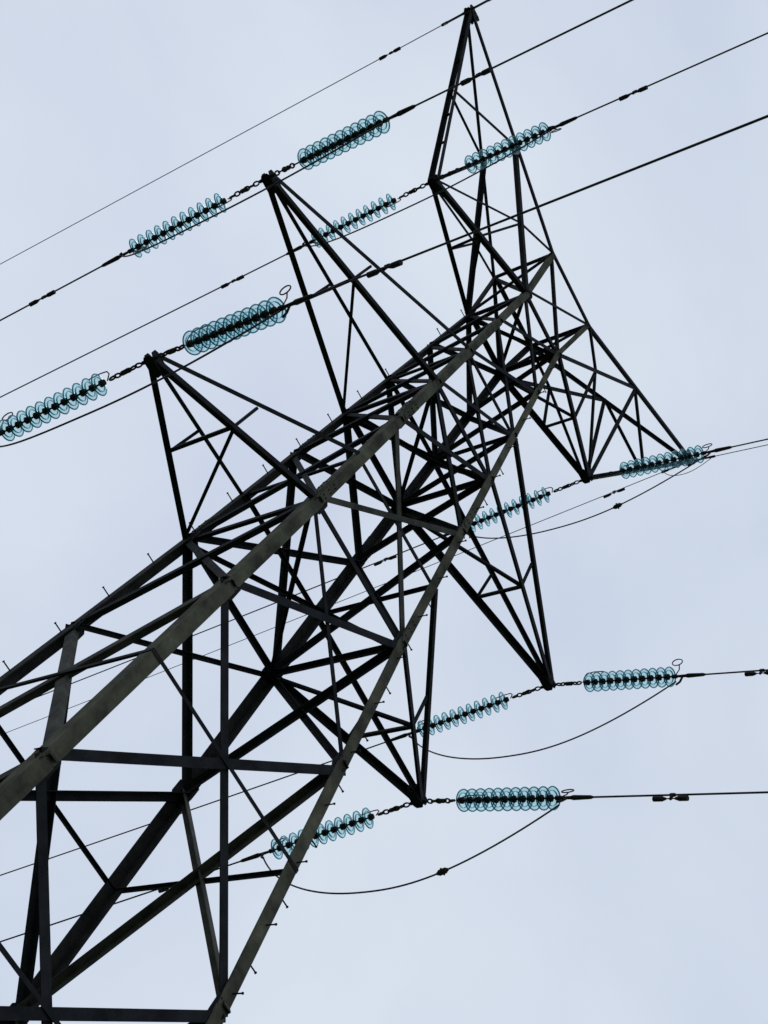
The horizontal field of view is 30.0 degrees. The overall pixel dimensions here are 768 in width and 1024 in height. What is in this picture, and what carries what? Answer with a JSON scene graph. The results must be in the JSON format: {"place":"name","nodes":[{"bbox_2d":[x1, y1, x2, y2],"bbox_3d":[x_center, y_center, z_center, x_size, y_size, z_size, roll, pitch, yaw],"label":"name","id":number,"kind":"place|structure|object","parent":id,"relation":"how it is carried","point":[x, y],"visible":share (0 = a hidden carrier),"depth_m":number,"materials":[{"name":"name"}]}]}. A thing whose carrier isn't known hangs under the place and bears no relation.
{"place":"outdoors","nodes":[
{"label":"outdoors","id":0,"kind":"place"},
{"bbox_2d":[0,0,767,1023],"label":"sky","id":1,"kind":"structure","parent":0,"point":[619,910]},
{"bbox_3d":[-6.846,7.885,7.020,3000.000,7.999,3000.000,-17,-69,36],"label":"grass field","id":2,"kind":"structure","parent":0,"visible":0},
{"bbox_2d":[0,4,694,1023],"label":"electricity pylon","id":3,"kind":"object","parent":2,"relation":"on","point":[40,766],"visible":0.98,"depth_m":17.35,"materials":[{"name":"metal"}]},
{"bbox_2d":[0,362,142,440],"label":"insulator string","id":4,"kind":"object","parent":3,"relation":"attached to","point":[55,405],"visible":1,"depth_m":16.78,"materials":[{"name":"glass"}]},
{"bbox_2d":[0,310,279,446],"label":"jumper cable","id":5,"kind":"object","parent":4,"relation":"attached to","point":[173,372],"visible":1,"depth_m":14.66,"materials":[{"name":"black metal"}]},
{"bbox_2d":[101,181,259,266],"bbox_3d":[-2.749,-3.888,19.416,2.616,0.473,0.286,-23,-87,20],"label":"insulator string","id":6,"kind":"object","parent":3,"relation":"attached to","point":[172,229],"visible":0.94,"depth_m":19.31,"materials":[{"name":"glass"}]},
{"bbox_2d":[0,266,100,320],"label":"power line","id":7,"kind":"object","parent":6,"relation":"attached to","point":[55,290],"visible":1,"depth_m":20.01,"materials":[{"name":"black metal"}]},
{"bbox_2d":[29,290,55,306],"bbox_3d":[-4.786,-3.007,20.106,0.440,0.110,0.060,-23,-72,20],"label":"vibration damper","id":8,"kind":"object","parent":7,"relation":"attached to","point":[48,294],"visible":1,"depth_m":20.09,"materials":[{"name":"metal"}]},
{"bbox_2d":[158,285,314,357],"bbox_3d":[-1.609,-2.039,15.361,2.616,0.473,0.286,-13,-39,43],"label":"insulator string","id":9,"kind":"object","parent":3,"relation":"attached to","point":[229,328],"visible":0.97,"depth_m":15.23,"materials":[{"name":"glass"}]},
{"bbox_2d":[314,115,767,295],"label":"power line","id":10,"kind":"object","parent":9,"relation":"attached to","point":[587,187],"visible":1,"depth_m":12.21,"materials":[{"name":"black metal"}]},
{"bbox_2d":[366,259,402,277],"bbox_3d":[0.017,-2.336,13.700,0.440,0.111,0.060,-13,-66,43],"label":"vibration damper","id":11,"kind":"object","parent":10,"relation":"attached to","point":[392,265],"visible":1,"depth_m":13.68,"materials":[{"name":"metal"}]},
{"bbox_2d":[240,802,409,861],"bbox_3d":[-0.776,4.184,18.825,2.616,0.473,0.286,-23,-81,20],"label":"insulator string","id":12,"kind":"object","parent":3,"relation":"attached to","point":[334,829],"visible":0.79,"depth_m":18.66,"materials":[{"name":"glass"}]},
{"bbox_2d":[0,861,239,941],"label":"power line","id":13,"kind":"object","parent":12,"relation":"attached to","point":[114,904],"visible":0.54,"depth_m":19.91,"materials":[{"name":"black metal"}]},
{"bbox_2d":[158,888,168,892],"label":"vibration damper","id":14,"kind":"object","parent":13,"relation":"attached to","point":[161,890],"visible":0.19,"depth_m":19.56,"materials":[{"name":"metal"}]},
{"bbox_2d":[263,804,559,893],"bbox_3d":[0.032,4.204,17.428,4.517,1.210,0.032,-17,-69,36],"label":"jumper cable","id":15,"kind":"object","parent":12,"relation":"hanging from","point":[508,837],"visible":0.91,"depth_m":16.59,"materials":[{"name":"black metal"}]},
{"bbox_2d":[436,867,448,875],"bbox_3d":[0.675,4.153,16.543,0.148,0.101,0.100,-17,-69,36],"label":"jumper clamp","id":16,"kind":"object","parent":15,"relation":"attached to","point":[442,871],"visible":1,"depth_m":16.52,"materials":[{"name":"black metal"}]},
{"bbox_2d":[6,473,659,732],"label":"earth wire","id":17,"kind":"object","parent":3,"relation":"attached to","point":[374,587],"visible":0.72,"depth_m":29.58,"materials":[{"name":"black metal"}]},
{"bbox_2d":[603,488,624,497],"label":"vibration damper","id":18,"kind":"object","parent":17,"relation":"attached to","point":[614,492],"visible":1,"depth_m":27.72,"materials":[{"name":"metal"}]},
{"bbox_2d":[274,105,415,175],"bbox_3d":[-0.484,-4.640,17.866,2.616,0.473,0.286,-12,-70,45],"label":"insulator string","id":19,"kind":"object","parent":3,"relation":"attached to","point":[325,149],"visible":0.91,"depth_m":17.74,"materials":[{"name":"glass"}]},
{"bbox_2d":[122,122,384,256],"bbox_3d":[-1.951,-3.870,18.017,4.505,1.119,0.022,-17,-69,36],"label":"jumper cable","id":20,"kind":"object","parent":19,"relation":"attached to","point":[301,169],"visible":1,"depth_m":17.19,"materials":[{"name":"black metal"}]},
{"bbox_2d":[415,0,633,105],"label":"power line","id":21,"kind":"object","parent":19,"relation":"attached to","point":[544,42],"visible":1,"depth_m":15.52,"materials":[{"name":"black metal"}]},
{"bbox_2d":[460,67,491,85],"bbox_3d":[1.052,-4.919,16.155,0.440,0.110,0.060,-12,-65,45],"label":"vibration damper","id":22,"kind":"object","parent":21,"relation":"attached to","point":[486,71],"visible":1,"depth_m":16.13,"materials":[{"name":"metal"}]},
{"bbox_2d":[285,183,425,254],"bbox_3d":[-0.442,-4.626,22.758,2.616,0.473,0.286,-22,-93,23],"label":"insulator string","id":23,"kind":"object","parent":3,"relation":"attached to","point":[387,204],"visible":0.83,"depth_m":22.61,"materials":[{"name":"glass"}]},
{"bbox_2d":[0,255,285,397],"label":"power line","id":24,"kind":"object","parent":23,"relation":"attached to","point":[134,330],"visible":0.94,"depth_m":24.46,"materials":[{"name":"black metal"}]},
{"bbox_2d":[221,275,243,288],"bbox_3d":[-2.485,-3.794,23.570,0.440,0.110,0.060,-22,-71,23],"label":"vibration damper","id":25,"kind":"object","parent":24,"relation":"attached to","point":[232,281],"visible":1,"depth_m":23.54,"materials":[{"name":"metal"}]},
{"bbox_2d":[441,13,461,26],"bbox_3d":[1.171,-8.479,24.681,0.425,0.089,0.051,-17,-69,36],"label":"earth wire clamp","id":26,"kind":"object","parent":3,"relation":"attached to","point":[442,25],"visible":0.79,"depth_m":24.69,"materials":[{"name":"metal"}]},
{"bbox_2d":[1,26,440,263],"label":"earth wire","id":27,"kind":"object","parent":26,"relation":"attached to","point":[219,145],"visible":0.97,"depth_m":27.37,"materials":[{"name":"black metal"}]},
{"bbox_2d":[379,47,400,60],"bbox_3d":[0.112,-8.104,25.309,0.440,0.111,0.060,-19,-70,31],"label":"vibration damper","id":28,"kind":"object","parent":27,"relation":"attached to","point":[390,53],"visible":1,"depth_m":25.30,"materials":[{"name":"metal"}]},
{"bbox_2d":[443,0,488,24],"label":"jumper cable","id":29,"kind":"object","parent":26,"relation":"attached to","point":[466,12],"visible":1,"depth_m":24.12,"materials":[{"name":"black metal"}]},
{"bbox_2d":[391,686,540,740],"bbox_3d":[1.230,3.062,21.904,2.616,0.473,0.286,-23,-76,21],"label":"insulator string","id":30,"kind":"object","parent":3,"relation":"attached to","point":[489,706],"visible":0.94,"depth_m":21.79,"materials":[{"name":"glass"}]},
{"bbox_2d":[0,742,384,875],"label":"power line","id":31,"kind":"object","parent":30,"relation":"attached to","point":[181,813],"visible":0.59,"depth_m":23.65,"materials":[{"name":"black metal"}]},
{"bbox_2d":[411,681,675,759],"bbox_3d":[2.008,3.123,20.462,4.512,1.159,0.022,-17,-69,36],"label":"jumper cable","id":32,"kind":"object","parent":30,"relation":"attached to","point":[558,743],"visible":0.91,"depth_m":19.66,"materials":[{"name":"black metal"}]},
{"bbox_2d":[439,116,576,179],"bbox_3d":[1.846,-5.375,21.201,2.616,0.473,0.286,-14,-87,42],"label":"insulator string","id":33,"kind":"object","parent":3,"relation":"attached to","point":[496,153],"visible":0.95,"depth_m":21.07,"materials":[{"name":"glass"}]},
{"bbox_2d":[305,130,549,246],"bbox_3d":[0.380,-4.643,21.391,4.554,1.124,0.022,-17,-69,36],"label":"jumper cable","id":34,"kind":"object","parent":33,"relation":"attached to","point":[437,192],"visible":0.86,"depth_m":20.58,"materials":[{"name":"black metal"}]},
{"bbox_2d":[577,32,767,117],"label":"power line","id":35,"kind":"object","parent":33,"relation":"attached to","point":[680,71],"visible":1,"depth_m":19.05,"materials":[{"name":"black metal"}]},
{"bbox_2d":[619,85,647,100],"bbox_3d":[3.419,-5.736,19.595,0.440,0.110,0.060,-14,-67,42],"label":"vibration damper","id":36,"kind":"object","parent":35,"relation":"attached to","point":[626,96],"visible":1,"depth_m":19.58,"materials":[{"name":"metal"}]},
{"bbox_2d":[427,786,592,811],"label":"insulator string","id":37,"kind":"object","parent":3,"relation":"attached to","point":[529,798],"visible":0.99,"depth_m":17.14,"materials":[{"name":"glass"}]},
{"bbox_2d":[593,791,767,797],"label":"power line","id":38,"kind":"object","parent":37,"relation":"attached to","point":[721,793],"visible":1,"depth_m":15.46,"materials":[{"name":"black metal"}]},
{"bbox_2d":[652,793,688,801],"bbox_3d":[3.126,3.099,15.578,0.440,0.111,0.060,-13,-66,44],"label":"vibration damper","id":39,"kind":"object","parent":38,"relation":"attached to","point":[671,795],"visible":1,"depth_m":15.57,"materials":[{"name":"metal"}]},
{"bbox_2d":[443,480,579,535],"bbox_3d":[2.131,-0.088,24.329,2.616,0.473,0.286,-23,-61,21],"label":"insulator string","id":40,"kind":"object","parent":3,"relation":"attached to","point":[510,509],"visible":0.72,"depth_m":24.18,"materials":[{"name":"glass"}]},
{"bbox_2d":[37,537,439,697],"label":"power line","id":41,"kind":"object","parent":40,"relation":"attached to","point":[234,619],"visible":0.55,"depth_m":26.24,"materials":[{"name":"black metal"}]},
{"bbox_2d":[374,555,396,565],"bbox_3d":[0.026,0.838,25.117,0.440,0.110,0.060,-22,-71,21],"label":"vibration damper","id":42,"kind":"object","parent":41,"relation":"attached to","point":[385,559],"visible":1,"depth_m":25.10,"materials":[{"name":"metal"}]},
{"bbox_2d":[466,456,703,538],"bbox_3d":[2.947,-0.041,22.933,4.530,1.193,0.032,-17,-69,36],"label":"jumper cable","id":43,"kind":"object","parent":40,"relation":"hanging from","point":[596,514],"visible":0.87,"depth_m":22.14,"materials":[{"name":"black metal"}]},
{"bbox_2d":[613,503,621,508],"bbox_3d":[3.593,-0.093,22.047,0.149,0.100,0.100,-17,-69,36],"label":"jumper clamp","id":44,"kind":"object","parent":43,"relation":"attached to","point":[617,505],"visible":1,"depth_m":22.02,"materials":[{"name":"black metal"}]},
{"bbox_2d":[556,659,705,691],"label":"insulator string","id":45,"kind":"object","parent":3,"relation":"attached to","point":[617,680],"visible":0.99,"depth_m":20.17,"materials":[{"name":"glass"}]},
{"bbox_2d":[705,669,767,674],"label":"power line","id":46,"kind":"object","parent":45,"relation":"attached to","point":[734,672],"visible":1,"depth_m":19.01,"materials":[{"name":"black metal"}]},
{"bbox_2d":[744,669,767,675],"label":"vibration damper","id":47,"kind":"object","parent":46,"relation":"attached to","point":[752,673],"visible":1,"depth_m":18.73,"materials":[{"name":"metal"}]},
{"bbox_2d":[593,443,731,478],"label":"insulator string","id":48,"kind":"object","parent":3,"relation":"attached to","point":[665,461],"visible":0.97,"depth_m":22.66,"materials":[{"name":"glass"}]},
{"bbox_2d":[732,438,767,447],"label":"power line","id":49,"kind":"object","parent":48,"relation":"attached to","point":[749,443],"visible":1,"depth_m":21.62,"materials":[{"name":"black metal"}]},
{"bbox_2d":[661,465,681,472],"bbox_3d":[5.504,-0.836,27.348,0.433,0.172,0.051,-17,-69,36],"label":"earth wire clamp","id":50,"kind":"object","parent":3,"relation":"attached to","point":[666,470],"visible":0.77,"depth_m":27.36,"materials":[{"name":"metal"}]},
{"bbox_2d":[664,457,711,475],"bbox_3d":[5.683,-0.813,26.996,1.032,0.434,0.016,-17,-69,36],"label":"jumper cable","id":51,"kind":"object","parent":3,"relation":"attached to","point":[690,471],"visible":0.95,"depth_m":26.81,"materials":[{"name":"black metal"}]},
{"bbox_2d":[716,444,767,455],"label":"earth wire","id":52,"kind":"object","parent":3,"relation":"attached to","point":[741,450],"visible":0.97,"depth_m":26.44,"materials":[{"name":"black metal"}]}
]}

